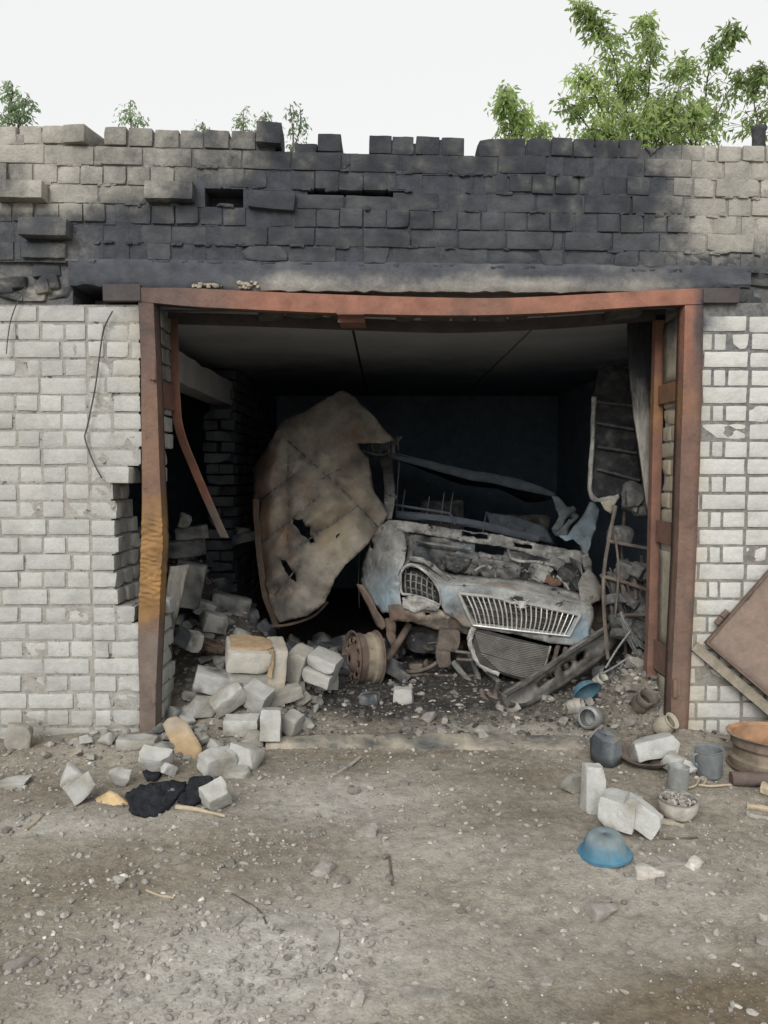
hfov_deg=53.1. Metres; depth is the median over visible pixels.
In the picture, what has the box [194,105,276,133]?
tree
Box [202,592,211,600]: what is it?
brick
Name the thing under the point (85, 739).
brick fragment
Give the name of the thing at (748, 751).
scrap wheel
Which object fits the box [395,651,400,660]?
charred lump
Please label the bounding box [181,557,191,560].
brick
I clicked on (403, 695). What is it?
brick
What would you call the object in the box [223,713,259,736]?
brick
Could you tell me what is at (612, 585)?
charred stick
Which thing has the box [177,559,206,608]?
brick
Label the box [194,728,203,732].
brick fragment
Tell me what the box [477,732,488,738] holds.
stone
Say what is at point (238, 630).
brick
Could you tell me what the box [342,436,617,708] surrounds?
car
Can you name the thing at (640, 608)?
charred lump
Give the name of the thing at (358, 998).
stone
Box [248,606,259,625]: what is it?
brick
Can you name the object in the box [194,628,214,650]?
brick
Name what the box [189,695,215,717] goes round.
brick
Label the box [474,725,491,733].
stone
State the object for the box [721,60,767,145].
tree
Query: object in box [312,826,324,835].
stone
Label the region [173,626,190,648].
brick
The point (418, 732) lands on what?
stone
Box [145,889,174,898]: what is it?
stick
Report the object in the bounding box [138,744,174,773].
brick
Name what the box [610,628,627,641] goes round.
charred lump
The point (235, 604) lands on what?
brick
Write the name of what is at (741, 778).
pipe
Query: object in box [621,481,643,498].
charred lump
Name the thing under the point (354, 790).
stone
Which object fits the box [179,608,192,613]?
brick
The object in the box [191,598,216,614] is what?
brick
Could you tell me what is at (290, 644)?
charred lump
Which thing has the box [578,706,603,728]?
pot
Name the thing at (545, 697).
debris lump
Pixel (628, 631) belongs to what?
wire
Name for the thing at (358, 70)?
sky
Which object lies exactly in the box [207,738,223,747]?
brick fragment
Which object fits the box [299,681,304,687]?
brick fragment
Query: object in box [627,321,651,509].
plank
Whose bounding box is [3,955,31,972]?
stone
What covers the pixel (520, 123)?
tree
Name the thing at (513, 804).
stone
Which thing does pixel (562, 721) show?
stone
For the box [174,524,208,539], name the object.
brick
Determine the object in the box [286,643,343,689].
masonry chunk
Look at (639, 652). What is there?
debris lump
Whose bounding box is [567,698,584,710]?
tin can
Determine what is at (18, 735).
brick
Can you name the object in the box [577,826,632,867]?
basin
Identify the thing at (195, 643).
brick
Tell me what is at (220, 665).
brick fragment
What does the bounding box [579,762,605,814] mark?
brick
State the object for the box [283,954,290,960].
stone
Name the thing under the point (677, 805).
enamel bowl
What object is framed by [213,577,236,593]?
brick
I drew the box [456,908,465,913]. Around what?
stone
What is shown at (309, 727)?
brick fragment
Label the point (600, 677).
tin can
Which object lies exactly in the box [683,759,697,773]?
brick
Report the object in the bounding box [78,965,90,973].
stone
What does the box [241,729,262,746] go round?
brick
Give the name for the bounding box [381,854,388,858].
stone
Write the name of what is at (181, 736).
board
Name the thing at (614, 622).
charred lump
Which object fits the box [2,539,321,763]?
heap debris
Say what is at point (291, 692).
brick
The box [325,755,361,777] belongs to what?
stick
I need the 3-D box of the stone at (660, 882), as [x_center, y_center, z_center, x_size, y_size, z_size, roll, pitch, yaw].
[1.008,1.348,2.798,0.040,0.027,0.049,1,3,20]
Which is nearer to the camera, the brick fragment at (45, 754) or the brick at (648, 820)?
the brick at (648, 820)
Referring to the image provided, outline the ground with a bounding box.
[0,556,767,1023]
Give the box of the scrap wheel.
[725,721,767,772]
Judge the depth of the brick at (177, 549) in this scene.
5.66 m
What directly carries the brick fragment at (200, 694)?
on the ground
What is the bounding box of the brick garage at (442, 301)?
[0,121,767,738]
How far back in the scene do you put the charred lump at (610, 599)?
5.28 m
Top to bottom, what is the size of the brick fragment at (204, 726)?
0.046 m
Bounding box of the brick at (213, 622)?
[199,610,227,634]
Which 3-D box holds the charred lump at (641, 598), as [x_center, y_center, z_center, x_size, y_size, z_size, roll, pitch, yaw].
[1.779,0.598,5.385,0.148,0.161,0.164,3,4,43]
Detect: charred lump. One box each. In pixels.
[285,634,299,643]
[286,640,296,652]
[307,640,320,648]
[312,632,331,643]
[318,641,338,652]
[327,635,344,651]
[329,646,337,652]
[338,655,352,676]
[383,638,389,650]
[385,658,410,681]
[387,646,402,657]
[390,645,405,655]
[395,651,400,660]
[605,593,628,605]
[606,525,634,545]
[608,614,632,628]
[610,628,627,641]
[614,559,631,580]
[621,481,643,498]
[621,498,638,512]
[622,484,643,506]
[625,593,639,608]
[627,561,646,580]
[627,588,645,608]
[627,617,637,630]
[630,562,646,580]
[632,504,647,515]
[632,627,644,642]
[634,604,645,620]
[635,620,644,629]
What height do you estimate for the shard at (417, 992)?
0.011 m
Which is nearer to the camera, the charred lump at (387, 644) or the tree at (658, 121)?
the charred lump at (387, 644)
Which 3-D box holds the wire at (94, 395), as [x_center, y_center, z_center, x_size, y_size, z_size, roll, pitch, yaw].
[-1.553,-0.637,4.192,0.172,0.908,0.008,0,3,0]
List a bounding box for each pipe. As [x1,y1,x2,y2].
[729,771,767,786]
[751,124,766,147]
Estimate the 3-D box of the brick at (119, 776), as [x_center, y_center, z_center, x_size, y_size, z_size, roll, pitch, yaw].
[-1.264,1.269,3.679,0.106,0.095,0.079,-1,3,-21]
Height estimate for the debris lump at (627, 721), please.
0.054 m
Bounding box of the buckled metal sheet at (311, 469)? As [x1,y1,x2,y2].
[253,390,393,628]
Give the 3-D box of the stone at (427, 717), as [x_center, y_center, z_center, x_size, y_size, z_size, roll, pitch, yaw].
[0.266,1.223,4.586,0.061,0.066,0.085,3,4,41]
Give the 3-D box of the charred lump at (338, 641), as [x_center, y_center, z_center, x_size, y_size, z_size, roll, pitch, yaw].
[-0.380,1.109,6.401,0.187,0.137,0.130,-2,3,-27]
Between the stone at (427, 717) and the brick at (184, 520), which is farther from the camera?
the brick at (184, 520)
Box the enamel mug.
[692,743,723,779]
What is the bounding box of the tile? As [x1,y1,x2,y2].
[95,790,128,805]
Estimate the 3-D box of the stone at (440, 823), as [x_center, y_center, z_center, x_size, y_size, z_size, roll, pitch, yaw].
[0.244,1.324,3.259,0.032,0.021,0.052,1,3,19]
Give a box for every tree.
[0,80,40,129]
[112,100,149,127]
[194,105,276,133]
[283,101,311,151]
[483,79,560,144]
[548,0,730,148]
[654,17,752,148]
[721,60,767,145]
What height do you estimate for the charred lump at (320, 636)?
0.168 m
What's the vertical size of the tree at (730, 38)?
8.547 m
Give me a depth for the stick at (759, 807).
3.41 m
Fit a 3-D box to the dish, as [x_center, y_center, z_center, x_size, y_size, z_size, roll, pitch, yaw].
[1.340,1.244,3.922,0.292,0.076,0.296,0,3,0]
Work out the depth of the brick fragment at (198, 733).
4.20 m
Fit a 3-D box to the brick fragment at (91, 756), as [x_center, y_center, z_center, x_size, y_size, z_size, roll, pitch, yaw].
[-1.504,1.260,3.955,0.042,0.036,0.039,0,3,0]
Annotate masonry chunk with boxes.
[225,634,287,689]
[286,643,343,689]
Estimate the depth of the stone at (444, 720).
4.56 m
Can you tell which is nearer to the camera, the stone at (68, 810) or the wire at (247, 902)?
the wire at (247, 902)
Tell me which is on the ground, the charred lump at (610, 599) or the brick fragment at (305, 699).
the brick fragment at (305, 699)
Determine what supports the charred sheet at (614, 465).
on the storage rack
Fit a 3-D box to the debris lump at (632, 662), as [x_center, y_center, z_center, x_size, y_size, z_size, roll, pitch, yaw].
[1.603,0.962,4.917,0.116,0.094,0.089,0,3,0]
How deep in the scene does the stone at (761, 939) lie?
2.44 m
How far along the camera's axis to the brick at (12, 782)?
3.67 m
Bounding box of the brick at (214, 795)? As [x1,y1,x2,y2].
[199,776,231,811]
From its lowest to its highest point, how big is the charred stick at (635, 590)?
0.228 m
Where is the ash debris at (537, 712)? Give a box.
[188,620,725,746]
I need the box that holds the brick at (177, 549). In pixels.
[168,538,205,558]
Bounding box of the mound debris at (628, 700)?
[540,652,721,738]
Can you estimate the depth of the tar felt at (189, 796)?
3.58 m
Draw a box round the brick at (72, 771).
[60,762,85,787]
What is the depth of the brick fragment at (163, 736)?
4.16 m
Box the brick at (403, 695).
[393,686,413,704]
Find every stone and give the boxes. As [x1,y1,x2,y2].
[1,826,11,833]
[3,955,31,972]
[28,957,39,967]
[64,807,74,812]
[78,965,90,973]
[113,875,124,883]
[113,970,123,980]
[225,859,234,867]
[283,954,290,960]
[310,859,335,876]
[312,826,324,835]
[326,965,335,973]
[339,876,350,884]
[340,916,355,928]
[347,786,360,794]
[350,988,366,1007]
[353,823,377,837]
[366,785,374,789]
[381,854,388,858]
[385,874,392,881]
[400,780,409,785]
[414,707,422,712]
[415,729,422,735]
[420,711,436,722]
[430,765,437,770]
[435,725,446,733]
[437,820,444,826]
[441,717,447,723]
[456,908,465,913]
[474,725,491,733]
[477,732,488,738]
[496,703,505,710]
[505,701,520,711]
[509,802,517,807]
[558,716,568,727]
[585,900,619,922]
[634,863,664,879]
[655,878,666,887]
[674,988,682,993]
[684,855,703,870]
[755,933,767,946]
[758,913,767,921]
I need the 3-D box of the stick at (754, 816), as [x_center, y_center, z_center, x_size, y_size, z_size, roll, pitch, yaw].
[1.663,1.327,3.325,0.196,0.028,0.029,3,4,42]
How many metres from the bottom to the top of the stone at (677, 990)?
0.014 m
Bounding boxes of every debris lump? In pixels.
[542,695,552,700]
[567,698,578,714]
[573,714,577,720]
[584,697,593,705]
[591,723,603,729]
[610,724,617,729]
[611,675,617,681]
[615,684,625,692]
[619,682,631,688]
[621,668,629,674]
[621,716,635,726]
[625,656,643,668]
[625,684,638,692]
[632,649,642,654]
[659,705,663,715]
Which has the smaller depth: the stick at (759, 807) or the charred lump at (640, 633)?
the stick at (759, 807)
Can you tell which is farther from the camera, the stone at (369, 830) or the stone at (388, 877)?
the stone at (369, 830)
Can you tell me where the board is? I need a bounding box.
[163,716,202,758]
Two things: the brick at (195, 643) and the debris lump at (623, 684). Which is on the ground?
the debris lump at (623, 684)
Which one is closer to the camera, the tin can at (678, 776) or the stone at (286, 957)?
the stone at (286, 957)
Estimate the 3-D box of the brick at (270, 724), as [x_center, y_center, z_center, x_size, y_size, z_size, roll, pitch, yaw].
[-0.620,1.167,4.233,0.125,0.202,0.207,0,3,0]
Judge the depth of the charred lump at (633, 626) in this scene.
5.33 m
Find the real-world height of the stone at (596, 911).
0.042 m
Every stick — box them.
[24,816,41,830]
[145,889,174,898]
[175,804,225,817]
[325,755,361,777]
[388,856,393,885]
[599,574,610,592]
[606,571,623,612]
[609,567,626,612]
[614,568,626,596]
[631,576,637,598]
[640,556,645,602]
[659,837,697,839]
[662,818,683,827]
[688,776,730,788]
[745,811,767,820]
[747,803,767,812]
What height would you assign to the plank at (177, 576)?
0.845 m
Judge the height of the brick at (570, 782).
0.102 m
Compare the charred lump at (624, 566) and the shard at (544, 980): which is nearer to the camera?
the shard at (544, 980)
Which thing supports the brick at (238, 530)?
on the brick at (244, 537)
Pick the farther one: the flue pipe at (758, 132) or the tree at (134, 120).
the tree at (134, 120)
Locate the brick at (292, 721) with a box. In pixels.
[282,708,304,736]
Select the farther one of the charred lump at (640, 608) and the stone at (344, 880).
the charred lump at (640, 608)
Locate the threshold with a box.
[265,732,585,750]
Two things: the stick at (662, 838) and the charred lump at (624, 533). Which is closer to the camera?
the stick at (662, 838)
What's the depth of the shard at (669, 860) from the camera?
2.94 m
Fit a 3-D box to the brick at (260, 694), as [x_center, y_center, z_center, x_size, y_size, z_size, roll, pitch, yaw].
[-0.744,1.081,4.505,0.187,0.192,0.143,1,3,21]
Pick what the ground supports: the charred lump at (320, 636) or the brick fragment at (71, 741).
the brick fragment at (71, 741)
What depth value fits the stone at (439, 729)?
4.40 m
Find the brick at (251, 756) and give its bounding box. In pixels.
[230,742,264,770]
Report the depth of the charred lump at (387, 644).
6.17 m
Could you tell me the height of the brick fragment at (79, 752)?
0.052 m
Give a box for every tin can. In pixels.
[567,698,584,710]
[592,665,614,677]
[592,672,607,685]
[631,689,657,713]
[667,762,689,791]
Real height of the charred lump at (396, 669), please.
0.173 m
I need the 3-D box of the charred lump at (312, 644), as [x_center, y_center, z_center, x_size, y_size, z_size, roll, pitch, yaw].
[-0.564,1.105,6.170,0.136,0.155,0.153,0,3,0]
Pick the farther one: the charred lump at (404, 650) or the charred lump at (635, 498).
the charred lump at (404, 650)
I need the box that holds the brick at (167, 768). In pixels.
[160,762,177,776]
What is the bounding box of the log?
[760,781,767,796]
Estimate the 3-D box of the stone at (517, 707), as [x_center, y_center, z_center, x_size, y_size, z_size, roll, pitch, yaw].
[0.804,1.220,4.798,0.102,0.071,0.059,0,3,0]
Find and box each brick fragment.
[41,751,50,758]
[69,738,78,744]
[75,748,82,755]
[79,735,92,744]
[87,754,95,759]
[97,732,116,745]
[99,726,108,733]
[121,726,130,733]
[149,722,163,734]
[153,741,174,750]
[160,732,168,739]
[168,706,182,717]
[179,705,189,717]
[179,707,195,724]
[181,691,195,699]
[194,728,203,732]
[194,730,202,736]
[195,692,207,696]
[196,732,209,738]
[197,653,217,664]
[198,724,207,729]
[198,735,209,745]
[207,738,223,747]
[212,655,224,665]
[215,663,224,668]
[294,691,311,706]
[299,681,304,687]
[302,718,314,730]
[306,724,314,730]
[309,696,323,705]
[313,685,325,690]
[313,703,319,712]
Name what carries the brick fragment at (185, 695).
on the ground
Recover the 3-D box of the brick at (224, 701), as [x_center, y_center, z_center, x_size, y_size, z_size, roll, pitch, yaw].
[-0.902,1.087,4.471,0.228,0.190,0.147,-1,3,-24]
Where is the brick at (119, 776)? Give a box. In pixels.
[108,767,130,786]
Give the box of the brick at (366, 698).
[358,691,379,705]
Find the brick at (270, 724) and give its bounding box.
[259,707,282,741]
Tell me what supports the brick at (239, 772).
on the ground
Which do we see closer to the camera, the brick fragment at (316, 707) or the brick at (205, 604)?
the brick fragment at (316, 707)
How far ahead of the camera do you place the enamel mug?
3.73 m
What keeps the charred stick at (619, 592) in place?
on the charred lump at (614, 622)
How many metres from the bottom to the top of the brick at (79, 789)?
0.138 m
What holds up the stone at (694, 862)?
on the ground
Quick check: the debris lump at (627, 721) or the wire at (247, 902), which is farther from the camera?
the debris lump at (627, 721)
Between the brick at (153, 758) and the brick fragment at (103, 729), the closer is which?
the brick at (153, 758)
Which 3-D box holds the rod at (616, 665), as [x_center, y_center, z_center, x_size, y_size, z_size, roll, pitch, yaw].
[1.448,0.969,4.830,0.172,0.089,0.018,-1,3,-18]
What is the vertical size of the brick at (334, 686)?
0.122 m
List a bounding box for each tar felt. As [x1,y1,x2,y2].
[125,779,185,817]
[142,769,160,781]
[177,775,212,806]
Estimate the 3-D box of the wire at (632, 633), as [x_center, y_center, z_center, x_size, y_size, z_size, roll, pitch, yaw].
[1.641,0.790,5.024,0.191,0.224,0.047,3,4,40]
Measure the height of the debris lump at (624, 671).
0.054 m
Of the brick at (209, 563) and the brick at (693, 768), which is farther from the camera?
the brick at (209, 563)
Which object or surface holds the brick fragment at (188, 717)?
on the heap debris at (61, 740)
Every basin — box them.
[573,680,600,702]
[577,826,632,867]
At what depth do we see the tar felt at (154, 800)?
3.50 m
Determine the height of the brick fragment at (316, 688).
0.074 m
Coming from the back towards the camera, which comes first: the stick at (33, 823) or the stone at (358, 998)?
the stick at (33, 823)
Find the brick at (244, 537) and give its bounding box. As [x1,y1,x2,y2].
[230,530,254,544]
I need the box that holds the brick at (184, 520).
[176,512,191,527]
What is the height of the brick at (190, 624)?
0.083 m
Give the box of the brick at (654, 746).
[629,732,679,762]
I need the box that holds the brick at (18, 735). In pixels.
[4,722,33,749]
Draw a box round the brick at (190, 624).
[182,619,197,629]
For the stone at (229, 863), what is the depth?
2.93 m
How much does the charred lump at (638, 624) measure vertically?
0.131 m
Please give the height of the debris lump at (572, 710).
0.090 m
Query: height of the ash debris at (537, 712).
0.533 m
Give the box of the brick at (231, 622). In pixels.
[199,609,234,634]
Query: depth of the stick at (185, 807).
3.38 m
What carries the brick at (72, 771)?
on the ground
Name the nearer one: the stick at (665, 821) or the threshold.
the stick at (665, 821)
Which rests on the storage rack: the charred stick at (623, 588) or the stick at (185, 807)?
the charred stick at (623, 588)
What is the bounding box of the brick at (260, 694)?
[242,678,274,712]
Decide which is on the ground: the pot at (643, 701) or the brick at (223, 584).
the pot at (643, 701)
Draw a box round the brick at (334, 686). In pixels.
[326,676,338,690]
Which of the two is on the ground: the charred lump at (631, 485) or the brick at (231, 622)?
the brick at (231, 622)
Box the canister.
[589,728,621,767]
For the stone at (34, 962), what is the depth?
2.33 m
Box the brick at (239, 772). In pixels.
[222,765,251,778]
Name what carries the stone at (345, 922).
on the ground
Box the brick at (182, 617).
[175,612,187,626]
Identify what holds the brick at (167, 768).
on the ground
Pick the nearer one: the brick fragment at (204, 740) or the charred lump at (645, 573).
the brick fragment at (204, 740)
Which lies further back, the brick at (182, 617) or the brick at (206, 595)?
the brick at (206, 595)
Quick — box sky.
[0,0,767,155]
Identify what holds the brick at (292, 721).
on the ground
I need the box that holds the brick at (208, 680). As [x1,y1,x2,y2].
[192,664,243,694]
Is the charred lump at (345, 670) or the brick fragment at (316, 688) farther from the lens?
the charred lump at (345, 670)
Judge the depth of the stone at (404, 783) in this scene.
3.67 m
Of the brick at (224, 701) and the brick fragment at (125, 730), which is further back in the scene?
the brick at (224, 701)
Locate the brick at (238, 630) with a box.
[231,627,251,634]
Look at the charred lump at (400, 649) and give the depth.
6.18 m
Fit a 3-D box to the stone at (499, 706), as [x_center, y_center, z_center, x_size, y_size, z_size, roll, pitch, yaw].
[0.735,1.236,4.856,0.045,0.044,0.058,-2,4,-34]
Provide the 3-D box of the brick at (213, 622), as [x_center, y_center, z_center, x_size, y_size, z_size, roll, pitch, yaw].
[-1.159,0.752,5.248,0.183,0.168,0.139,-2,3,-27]
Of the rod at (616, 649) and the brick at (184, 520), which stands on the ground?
the rod at (616, 649)
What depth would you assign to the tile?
3.50 m
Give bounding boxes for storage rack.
[601,505,646,658]
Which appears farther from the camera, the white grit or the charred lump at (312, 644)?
the charred lump at (312, 644)
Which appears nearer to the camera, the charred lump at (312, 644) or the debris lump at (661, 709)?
the debris lump at (661, 709)
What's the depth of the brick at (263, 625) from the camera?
5.70 m
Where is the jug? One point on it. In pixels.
(668, 722)
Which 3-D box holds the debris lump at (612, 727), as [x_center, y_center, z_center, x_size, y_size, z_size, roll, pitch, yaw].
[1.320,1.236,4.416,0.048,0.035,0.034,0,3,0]
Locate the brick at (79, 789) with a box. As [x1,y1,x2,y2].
[62,771,96,805]
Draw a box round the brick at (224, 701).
[208,681,246,717]
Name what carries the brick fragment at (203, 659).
on the heap debris at (61, 740)
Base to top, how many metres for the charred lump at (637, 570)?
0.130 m
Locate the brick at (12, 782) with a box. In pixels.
[0,774,32,789]
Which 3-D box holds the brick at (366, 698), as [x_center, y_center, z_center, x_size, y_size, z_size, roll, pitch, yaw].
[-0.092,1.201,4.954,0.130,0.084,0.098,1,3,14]
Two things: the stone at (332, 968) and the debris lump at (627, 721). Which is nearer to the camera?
the stone at (332, 968)
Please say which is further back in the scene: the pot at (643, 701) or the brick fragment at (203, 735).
the pot at (643, 701)
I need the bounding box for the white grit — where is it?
[3,737,767,1023]
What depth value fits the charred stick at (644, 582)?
5.31 m
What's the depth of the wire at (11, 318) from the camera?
4.17 m
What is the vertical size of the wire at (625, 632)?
0.230 m
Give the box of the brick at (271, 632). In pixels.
[268,624,275,636]
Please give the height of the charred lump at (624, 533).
0.138 m
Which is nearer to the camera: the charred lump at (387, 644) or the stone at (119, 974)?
the stone at (119, 974)
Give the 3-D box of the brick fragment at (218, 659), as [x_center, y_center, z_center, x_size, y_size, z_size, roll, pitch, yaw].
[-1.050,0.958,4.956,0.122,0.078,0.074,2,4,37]
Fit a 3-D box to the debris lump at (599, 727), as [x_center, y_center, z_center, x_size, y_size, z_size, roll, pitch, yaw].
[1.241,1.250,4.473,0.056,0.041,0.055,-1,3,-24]
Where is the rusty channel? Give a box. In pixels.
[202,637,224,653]
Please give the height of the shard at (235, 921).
0.009 m
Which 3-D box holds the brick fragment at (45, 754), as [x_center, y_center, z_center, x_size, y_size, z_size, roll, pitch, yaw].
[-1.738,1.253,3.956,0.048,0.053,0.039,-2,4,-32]
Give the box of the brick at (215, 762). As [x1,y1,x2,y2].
[196,745,237,776]
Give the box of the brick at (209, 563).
[202,560,212,570]
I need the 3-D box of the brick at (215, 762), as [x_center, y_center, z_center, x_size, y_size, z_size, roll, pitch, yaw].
[-0.831,1.249,3.845,0.174,0.125,0.136,-3,4,-40]
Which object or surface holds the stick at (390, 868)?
on the ground
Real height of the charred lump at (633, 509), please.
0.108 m
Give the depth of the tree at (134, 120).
12.45 m
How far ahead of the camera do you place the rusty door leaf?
4.23 m
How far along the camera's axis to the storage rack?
5.27 m
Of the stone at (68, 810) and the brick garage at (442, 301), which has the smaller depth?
the stone at (68, 810)
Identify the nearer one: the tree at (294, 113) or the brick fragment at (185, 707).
the brick fragment at (185, 707)
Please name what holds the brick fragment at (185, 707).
on the brick fragment at (188, 717)
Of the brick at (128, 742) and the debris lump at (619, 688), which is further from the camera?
the debris lump at (619, 688)
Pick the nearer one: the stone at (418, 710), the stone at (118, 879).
the stone at (118, 879)
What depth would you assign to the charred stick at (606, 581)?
5.37 m
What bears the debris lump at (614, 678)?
on the ground
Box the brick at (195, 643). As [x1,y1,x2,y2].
[184,630,203,652]
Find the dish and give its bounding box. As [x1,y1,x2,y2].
[621,740,676,769]
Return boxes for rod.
[602,658,626,673]
[604,630,631,668]
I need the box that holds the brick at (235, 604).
[211,591,251,618]
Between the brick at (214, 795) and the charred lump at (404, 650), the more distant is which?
the charred lump at (404, 650)
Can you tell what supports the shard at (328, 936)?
on the ground
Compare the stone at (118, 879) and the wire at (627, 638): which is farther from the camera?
the wire at (627, 638)
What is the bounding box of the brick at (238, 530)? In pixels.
[234,526,250,533]
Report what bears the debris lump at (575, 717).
on the ground
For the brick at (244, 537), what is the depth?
6.51 m
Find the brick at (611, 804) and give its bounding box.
[597,787,642,834]
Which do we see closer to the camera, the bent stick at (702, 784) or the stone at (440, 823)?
the stone at (440, 823)
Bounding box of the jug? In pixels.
[653,712,678,732]
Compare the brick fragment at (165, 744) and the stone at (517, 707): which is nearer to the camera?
the brick fragment at (165, 744)
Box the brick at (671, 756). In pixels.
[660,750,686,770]
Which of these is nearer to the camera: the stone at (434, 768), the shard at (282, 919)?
the shard at (282, 919)
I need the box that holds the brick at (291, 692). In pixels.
[270,683,303,706]
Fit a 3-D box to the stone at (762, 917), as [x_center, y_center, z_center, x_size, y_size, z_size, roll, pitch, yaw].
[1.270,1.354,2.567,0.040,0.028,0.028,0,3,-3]
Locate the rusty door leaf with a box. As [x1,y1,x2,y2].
[691,570,767,714]
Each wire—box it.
[6,287,25,353]
[84,311,112,477]
[231,893,266,923]
[620,615,642,648]
[621,612,637,655]
[621,615,637,646]
[623,614,644,646]
[624,615,637,654]
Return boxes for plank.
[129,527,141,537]
[166,564,189,660]
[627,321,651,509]
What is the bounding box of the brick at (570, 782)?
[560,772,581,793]
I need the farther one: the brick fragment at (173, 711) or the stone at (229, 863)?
the brick fragment at (173, 711)
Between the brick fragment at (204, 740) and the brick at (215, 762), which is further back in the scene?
the brick fragment at (204, 740)
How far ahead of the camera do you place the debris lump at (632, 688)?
4.68 m
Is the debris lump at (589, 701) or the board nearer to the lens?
the board
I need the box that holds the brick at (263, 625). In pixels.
[256,618,270,632]
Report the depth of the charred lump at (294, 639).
6.28 m
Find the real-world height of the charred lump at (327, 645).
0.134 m
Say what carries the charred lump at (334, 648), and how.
on the ground
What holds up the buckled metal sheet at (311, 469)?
on the brick at (271, 632)
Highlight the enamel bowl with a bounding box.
[655,789,698,821]
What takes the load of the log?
on the ground
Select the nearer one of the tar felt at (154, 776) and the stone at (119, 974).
the stone at (119, 974)
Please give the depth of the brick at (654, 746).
3.92 m
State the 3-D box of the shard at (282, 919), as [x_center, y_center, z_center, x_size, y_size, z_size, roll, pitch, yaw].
[-0.294,1.371,2.551,0.215,0.011,0.067,2,4,32]
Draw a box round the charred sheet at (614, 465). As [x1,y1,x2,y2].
[587,366,641,513]
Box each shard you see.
[217,915,244,930]
[267,912,320,937]
[318,928,338,973]
[398,985,451,1000]
[535,975,553,985]
[656,856,686,864]
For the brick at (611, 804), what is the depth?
3.19 m
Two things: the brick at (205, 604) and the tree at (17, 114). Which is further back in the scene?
the tree at (17, 114)
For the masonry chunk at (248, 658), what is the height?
0.330 m
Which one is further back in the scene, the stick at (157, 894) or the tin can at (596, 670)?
the tin can at (596, 670)
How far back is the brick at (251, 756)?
3.87 m
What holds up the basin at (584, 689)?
on the ground
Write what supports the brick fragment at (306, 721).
on the ground
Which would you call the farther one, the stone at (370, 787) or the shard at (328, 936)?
the stone at (370, 787)
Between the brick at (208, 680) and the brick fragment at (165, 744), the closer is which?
the brick fragment at (165, 744)
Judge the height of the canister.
0.179 m
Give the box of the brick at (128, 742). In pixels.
[115,733,158,750]
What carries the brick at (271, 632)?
on the ground
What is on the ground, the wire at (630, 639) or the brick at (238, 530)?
the wire at (630, 639)
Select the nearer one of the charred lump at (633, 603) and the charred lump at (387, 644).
the charred lump at (633, 603)
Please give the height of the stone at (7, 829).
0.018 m
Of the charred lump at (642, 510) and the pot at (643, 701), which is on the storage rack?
the charred lump at (642, 510)
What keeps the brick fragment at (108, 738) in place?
on the ground
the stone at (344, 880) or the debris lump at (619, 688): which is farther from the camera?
the debris lump at (619, 688)
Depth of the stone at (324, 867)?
2.87 m
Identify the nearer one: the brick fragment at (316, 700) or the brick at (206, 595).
the brick fragment at (316, 700)
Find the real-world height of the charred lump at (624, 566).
0.147 m
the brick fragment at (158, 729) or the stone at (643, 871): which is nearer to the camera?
the stone at (643, 871)
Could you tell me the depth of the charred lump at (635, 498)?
5.21 m
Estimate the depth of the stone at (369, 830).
3.13 m
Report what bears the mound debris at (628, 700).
on the ground
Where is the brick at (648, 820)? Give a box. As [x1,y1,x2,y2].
[617,792,662,840]

